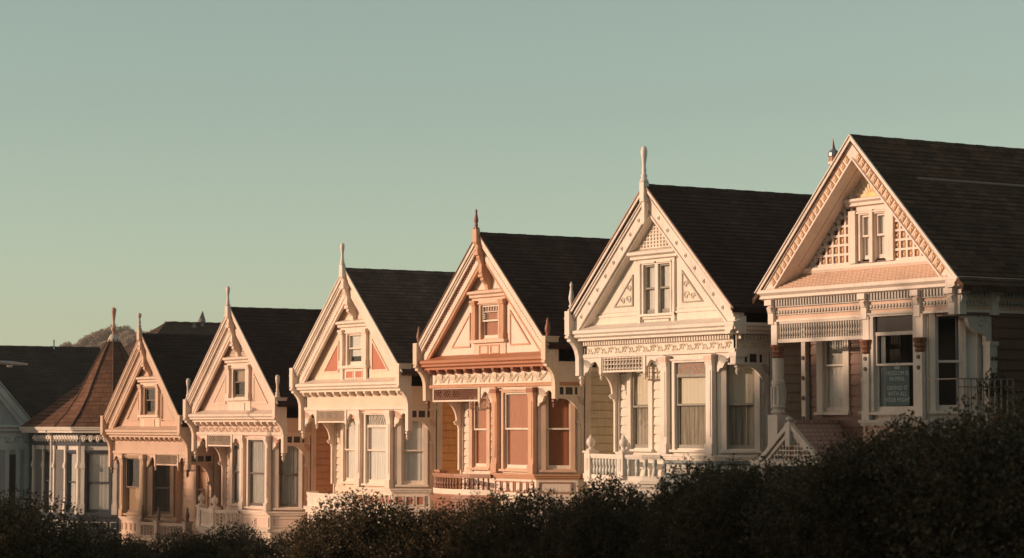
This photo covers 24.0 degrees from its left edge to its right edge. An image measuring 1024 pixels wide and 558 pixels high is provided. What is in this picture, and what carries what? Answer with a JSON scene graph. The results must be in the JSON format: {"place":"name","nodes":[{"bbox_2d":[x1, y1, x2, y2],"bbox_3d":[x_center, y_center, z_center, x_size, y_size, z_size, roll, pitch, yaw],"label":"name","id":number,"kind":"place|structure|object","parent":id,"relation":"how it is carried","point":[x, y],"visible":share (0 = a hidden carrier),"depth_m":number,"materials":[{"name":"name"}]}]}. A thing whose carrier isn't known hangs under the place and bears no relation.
{"place":"outdoors","nodes":[
{"label":"outdoors","id":0,"kind":"place"},
{"bbox_2d":[0,485,143,557],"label":"shrub","id":1,"kind":"object","parent":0,"point":[22,535],"visible":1,"depth_m":31.28,"materials":[{"name":"green plant"}]},
{"bbox_2d":[50,514,167,557],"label":"shrub","id":2,"kind":"object","parent":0,"point":[132,550],"visible":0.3,"depth_m":32.02,"materials":[{"name":"green plant"}]},
{"bbox_2d":[110,526,200,557],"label":"shrub","id":3,"kind":"object","parent":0,"point":[158,548],"visible":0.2,"depth_m":33.08,"materials":[{"name":"green plant"}]},
{"bbox_2d":[159,519,270,557],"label":"shrub","id":4,"kind":"object","parent":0,"point":[207,551],"visible":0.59,"depth_m":32.56,"materials":[{"name":"green plant"}]},
{"bbox_2d":[214,521,310,557],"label":"shrub","id":5,"kind":"object","parent":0,"point":[251,550],"visible":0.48,"depth_m":31.57,"materials":[{"name":"green plant"}]},
{"bbox_2d":[273,509,383,557],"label":"shrub","id":6,"kind":"object","parent":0,"point":[296,529],"depth_m":30.33,"materials":[{"name":"green plant"}]},
{"bbox_2d":[277,486,454,557],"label":"shrub","id":7,"kind":"object","parent":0,"point":[340,535],"visible":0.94,"depth_m":28.88,"materials":[{"name":"green plant"}]},
{"bbox_2d":[387,484,541,557],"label":"shrub","id":8,"kind":"object","parent":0,"point":[450,527],"visible":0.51,"depth_m":28.66,"materials":[{"name":"green plant"}]},
{"bbox_2d":[0,0,1023,345],"label":"sky","id":9,"kind":"structure","parent":0,"point":[158,157],"materials":[{"name":"teal"}]},
{"bbox_2d":[455,480,621,557],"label":"shrub","id":10,"kind":"object","parent":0,"point":[527,533],"visible":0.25,"depth_m":27.79,"materials":[{"name":"green plant"}]},
{"bbox_2d":[514,472,671,557],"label":"shrub","id":11,"kind":"object","parent":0,"point":[593,527],"visible":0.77,"depth_m":26.58,"materials":[{"name":"green plant"}]},
{"bbox_2d":[628,452,771,557],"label":"shrub","id":12,"kind":"object","parent":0,"point":[667,505],"visible":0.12,"depth_m":25.43,"materials":[{"name":"green plant"}]},
{"bbox_2d":[663,445,839,557],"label":"shrub","id":13,"kind":"object","parent":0,"point":[709,525],"visible":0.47,"depth_m":24.10,"materials":[{"name":"green plant"}]},
{"bbox_2d":[737,411,948,557],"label":"shrub","id":14,"kind":"object","parent":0,"point":[833,523],"visible":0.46,"depth_m":22.66,"materials":[{"name":"green plant"}]},
{"bbox_2d":[849,387,1023,557],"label":"shrub","id":15,"kind":"object","parent":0,"point":[972,493],"visible":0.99,"depth_m":21.33,"materials":[{"name":"green plant"}]},
{"bbox_2d":[975,368,1013,422],"bbox_3d":[9.823,2.397,48.912,0.796,1.215,0.884,2,-4,-32],"label":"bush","id":16,"kind":"object","parent":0,"point":[997,385],"visible":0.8,"depth_m":48.84,"materials":[{"name":"green plant"}]},
{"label":"garden ground","id":17,"kind":"structure","parent":0,"visible":0},
{"bbox_2d":[0,340,100,520],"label":"shaded house","id":18,"kind":"structure","parent":17,"relation":"on","point":[45,377],"depth_m":95.01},
{"bbox_2d":[9,455,15,511],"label":"window","id":19,"kind":"structure","parent":18,"relation":"in","point":[12,458],"depth_m":92.60,"materials":[{"name":"black glass"}]},
{"bbox_2d":[19,307,128,541],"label":"turret house","id":20,"kind":"structure","parent":17,"relation":"on","point":[70,452],"depth_m":89.07,"materials":[{"name":"brown wood"}]},
{"bbox_2d":[43,449,52,511],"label":"window","id":21,"kind":"structure","parent":20,"relation":"in","point":[46,451],"depth_m":91.01,"materials":[{"name":"clear glass"}]},
{"bbox_2d":[65,450,75,513],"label":"window","id":22,"kind":"structure","parent":20,"relation":"in","point":[70,454],"depth_m":89.12,"materials":[{"name":"clear glass"}]},
{"bbox_2d":[84,450,111,514],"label":"window","id":23,"kind":"structure","parent":20,"relation":"in","point":[98,476],"depth_m":88.10,"materials":[{"name":"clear glass"}]},
{"bbox_2d":[100,313,223,549],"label":"victorian house","id":24,"kind":"structure","parent":17,"relation":"on","point":[167,478],"depth_m":82.61,"materials":[{"name":"beige wood"}]},
{"bbox_2d":[123,455,139,515],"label":"window","id":25,"kind":"structure","parent":24,"relation":"in","point":[131,493],"depth_m":84.05,"materials":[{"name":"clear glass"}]},
{"bbox_2d":[129,459,135,485],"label":"window","id":26,"kind":"structure","parent":24,"relation":"in","point":[132,468],"depth_m":85.14,"materials":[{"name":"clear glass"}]},
{"bbox_2d":[142,386,155,414],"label":"window","id":27,"kind":"structure","parent":24,"relation":"in","point":[146,411],"depth_m":83.09,"materials":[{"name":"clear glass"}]},
{"bbox_2d":[147,455,174,516],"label":"window","id":28,"kind":"structure","parent":24,"relation":"in","point":[161,481],"depth_m":82.72,"materials":[{"name":"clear glass"}]},
{"bbox_2d":[192,465,208,517],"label":"window","id":29,"kind":"structure","parent":24,"relation":"in","point":[200,475],"depth_m":81.62,"materials":[{"name":"glass"}]},
{"bbox_2d":[124,311,220,356],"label":"house","id":30,"kind":"structure","parent":17,"relation":"on","point":[202,326],"depth_m":119.93,"materials":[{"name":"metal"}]},
{"bbox_2d":[183,286,332,548],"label":"victorian house","id":31,"kind":"structure","parent":17,"relation":"on","point":[275,466],"depth_m":76.11,"materials":[{"name":"beige wood"}]},
{"bbox_2d":[228,440,239,505],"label":"window","id":32,"kind":"structure","parent":31,"relation":"in","point":[234,457],"depth_m":79.22,"materials":[{"name":"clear glass"}]},
{"bbox_2d":[230,367,245,397],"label":"window","id":33,"kind":"structure","parent":31,"relation":"in","point":[238,373],"depth_m":77.14,"materials":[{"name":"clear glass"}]},
{"bbox_2d":[244,437,264,508],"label":"window","id":34,"kind":"structure","parent":31,"relation":"in","point":[255,457],"depth_m":75.84,"materials":[{"name":"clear glass"}]},
{"bbox_2d":[273,440,303,509],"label":"window","id":35,"kind":"structure","parent":31,"relation":"in","point":[288,473],"depth_m":74.64,"materials":[{"name":"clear glass"}]},
{"bbox_2d":[289,243,459,522],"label":"victorian house","id":36,"kind":"structure","parent":17,"relation":"on","point":[355,379],"depth_m":69.76,"materials":[{"name":"beige wood"}]},
{"bbox_2d":[338,413,355,483],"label":"window","id":37,"kind":"structure","parent":36,"relation":"in","point":[347,436],"depth_m":72.79,"materials":[{"name":"clear glass"}]},
{"bbox_2d":[344,331,362,365],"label":"window","id":38,"kind":"structure","parent":36,"relation":"in","point":[354,339],"depth_m":70.65,"materials":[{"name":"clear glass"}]},
{"bbox_2d":[361,411,385,485],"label":"window","id":39,"kind":"structure","parent":36,"relation":"in","point":[374,422],"depth_m":69.35,"materials":[{"name":"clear glass"}]},
{"bbox_2d":[395,411,428,486],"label":"window","id":40,"kind":"structure","parent":36,"relation":"in","point":[412,453],"depth_m":68.23,"materials":[{"name":"clear glass"}]},
{"bbox_2d":[412,209,614,531],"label":"victorian house","id":41,"kind":"structure","parent":17,"relation":"on","point":[493,354],"depth_m":63.45,"materials":[{"name":"beige wood"}]},
{"bbox_2d":[466,392,490,469],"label":"window","id":42,"kind":"structure","parent":41,"relation":"in","point":[479,418],"depth_m":66.37,"materials":[{"name":"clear glass"}]},
{"bbox_2d":[477,301,499,339],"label":"window","id":43,"kind":"structure","parent":41,"relation":"in","point":[489,312],"depth_m":64.27,"materials":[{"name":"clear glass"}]},
{"bbox_2d":[498,389,527,471],"bbox_3d":[0.164,3.945,62.747,0.240,2.150,1.560,2,-4,-32],"label":"window","id":44,"kind":"structure","parent":41,"relation":"in","point":[514,402],"depth_m":63.02,"materials":[{"name":"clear glass"}]},
{"bbox_2d":[539,391,576,471],"bbox_3d":[1.200,3.847,61.867,0.970,2.240,0.240,-1,-4,13],"label":"window","id":45,"kind":"structure","parent":41,"relation":"in","point":[558,425],"depth_m":61.91,"materials":[{"name":"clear glass"}]},
{"bbox_2d":[564,146,811,521],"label":"victorian house","id":46,"kind":"structure","parent":17,"relation":"on","point":[667,326],"depth_m":57.01,"materials":[{"name":"white wood"}]},
{"bbox_2d":[625,365,654,451],"bbox_3d":[3.208,3.204,59.613,0.240,2.140,1.160,2,-4,-32],"label":"window","id":47,"kind":"structure","parent":46,"relation":"in","point":[640,436],"depth_m":59.76,"materials":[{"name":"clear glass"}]},
{"bbox_2d":[640,261,669,313],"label":"window","id":48,"kind":"structure","parent":46,"relation":"in","point":[646,292],"depth_m":57.92,"materials":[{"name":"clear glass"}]},
{"bbox_2d":[648,259,671,312],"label":"window","id":49,"kind":"structure","parent":46,"relation":"in","point":[660,289],"depth_m":57.44,"materials":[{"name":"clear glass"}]},
{"bbox_2d":[669,358,705,452],"bbox_3d":[4.223,2.949,56.157,0.240,2.190,1.560,2,-4,-32],"label":"window","id":50,"kind":"structure","parent":46,"relation":"in","point":[688,374],"depth_m":56.38,"materials":[{"name":"beige glass"}]},
{"bbox_2d":[719,353,761,452],"bbox_3d":[5.259,2.851,55.276,0.970,2.280,0.240,-1,-4,13],"label":"window","id":51,"kind":"structure","parent":46,"relation":"in","point":[740,393],"depth_m":55.32,"materials":[{"name":"beige glass"}]},
{"bbox_2d":[749,134,1023,478],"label":"victorian house","id":52,"kind":"structure","parent":17,"relation":"on","point":[892,251],"depth_m":51.20,"materials":[{"name":"brown"}]},
{"bbox_2d":[814,331,851,414],"bbox_3d":[7.167,2.098,53.429,0.240,1.840,1.180,2,-4,-32],"label":"window","id":53,"kind":"structure","parent":52,"relation":"in","point":[833,364],"depth_m":53.57,"materials":[{"name":"clear glass"}]},
{"bbox_2d":[858,314,862,413],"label":"window","id":54,"kind":"structure","parent":52,"relation":"in","point":[859,412],"depth_m":51.21,"materials":[{"name":"white wood"}]},
{"bbox_2d":[856,211,868,260],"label":"window","id":55,"kind":"structure","parent":52,"relation":"in","point":[863,217],"depth_m":51.93,"materials":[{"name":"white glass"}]},
{"bbox_2d":[872,209,885,259],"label":"window","id":56,"kind":"structure","parent":52,"relation":"in","point":[879,215],"depth_m":51.53,"materials":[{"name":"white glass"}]},
{"bbox_2d":[867,311,915,414],"bbox_3d":[8.021,1.764,50.326,0.240,2.150,1.560,2,-4,-32],"label":"window","id":57,"kind":"structure","parent":52,"relation":"in","point":[882,324],"depth_m":50.70,"materials":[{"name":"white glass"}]},
{"bbox_2d":[885,362,909,405],"bbox_3d":[8.066,2.199,50.353,0.008,0.905,0.791,2,-4,-32],"label":"sign","id":58,"kind":"object","parent":52,"relation":"attached to","point":[897,384],"depth_m":50.35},
{"bbox_2d":[929,310,968,413],"bbox_3d":[8.965,1.702,49.384,0.800,2.120,0.240,-1,-4,13],"label":"window","id":59,"kind":"structure","parent":52,"relation":"in","point":[960,327],"depth_m":49.37,"materials":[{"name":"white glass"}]},
{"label":"street","id":60,"kind":"structure","parent":0,"visible":0},
{"bbox_2d":[0,361,27,366],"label":"street lamp","id":61,"kind":"object","parent":60,"relation":"on","point":[9,363],"visible":1,"depth_m":74.84,"materials":[{"name":"metal"}]},
{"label":"hill","id":62,"kind":"structure","parent":0,"visible":0},
{"bbox_2d":[59,341,73,346],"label":"tree","id":63,"kind":"object","parent":62,"relation":"on","point":[68,343],"visible":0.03,"depth_m":392.68,"materials":[{"name":"green plant"}]},
{"bbox_2d":[73,337,100,346],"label":"tree","id":64,"kind":"object","parent":62,"relation":"on","point":[83,342],"visible":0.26,"depth_m":397.56,"materials":[{"name":"green plant"}]},
{"bbox_2d":[85,342,102,348],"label":"tree","id":65,"kind":"object","parent":62,"relation":"on","point":[92,343],"visible":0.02,"depth_m":389.28,"materials":[{"name":"green plant"}]},
{"bbox_2d":[82,328,110,341],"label":"tree","id":66,"kind":"object","parent":62,"relation":"on","point":[100,334],"visible":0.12,"depth_m":400.72,"materials":[{"name":"green plant"}]},
{"bbox_2d":[92,340,105,347],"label":"tree","id":67,"kind":"object","parent":62,"relation":"on","point":[103,342],"visible":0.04,"depth_m":388.62,"materials":[{"name":"green plant"}]},
{"bbox_2d":[105,324,134,336],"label":"tree","id":68,"kind":"object","parent":62,"relation":"on","point":[119,330],"visible":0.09,"depth_m":405.03,"materials":[{"name":"green plant"}]},
{"bbox_2d":[120,336,134,346],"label":"tree","id":69,"kind":"object","parent":62,"relation":"on","point":[125,341],"visible":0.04,"depth_m":388.04,"materials":[{"name":"green plant"}]},
{"bbox_2d":[117,330,144,340],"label":"tree","id":70,"kind":"object","parent":62,"relation":"on","point":[126,334],"visible":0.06,"depth_m":398.82,"materials":[{"name":"green plant"}]}
]}

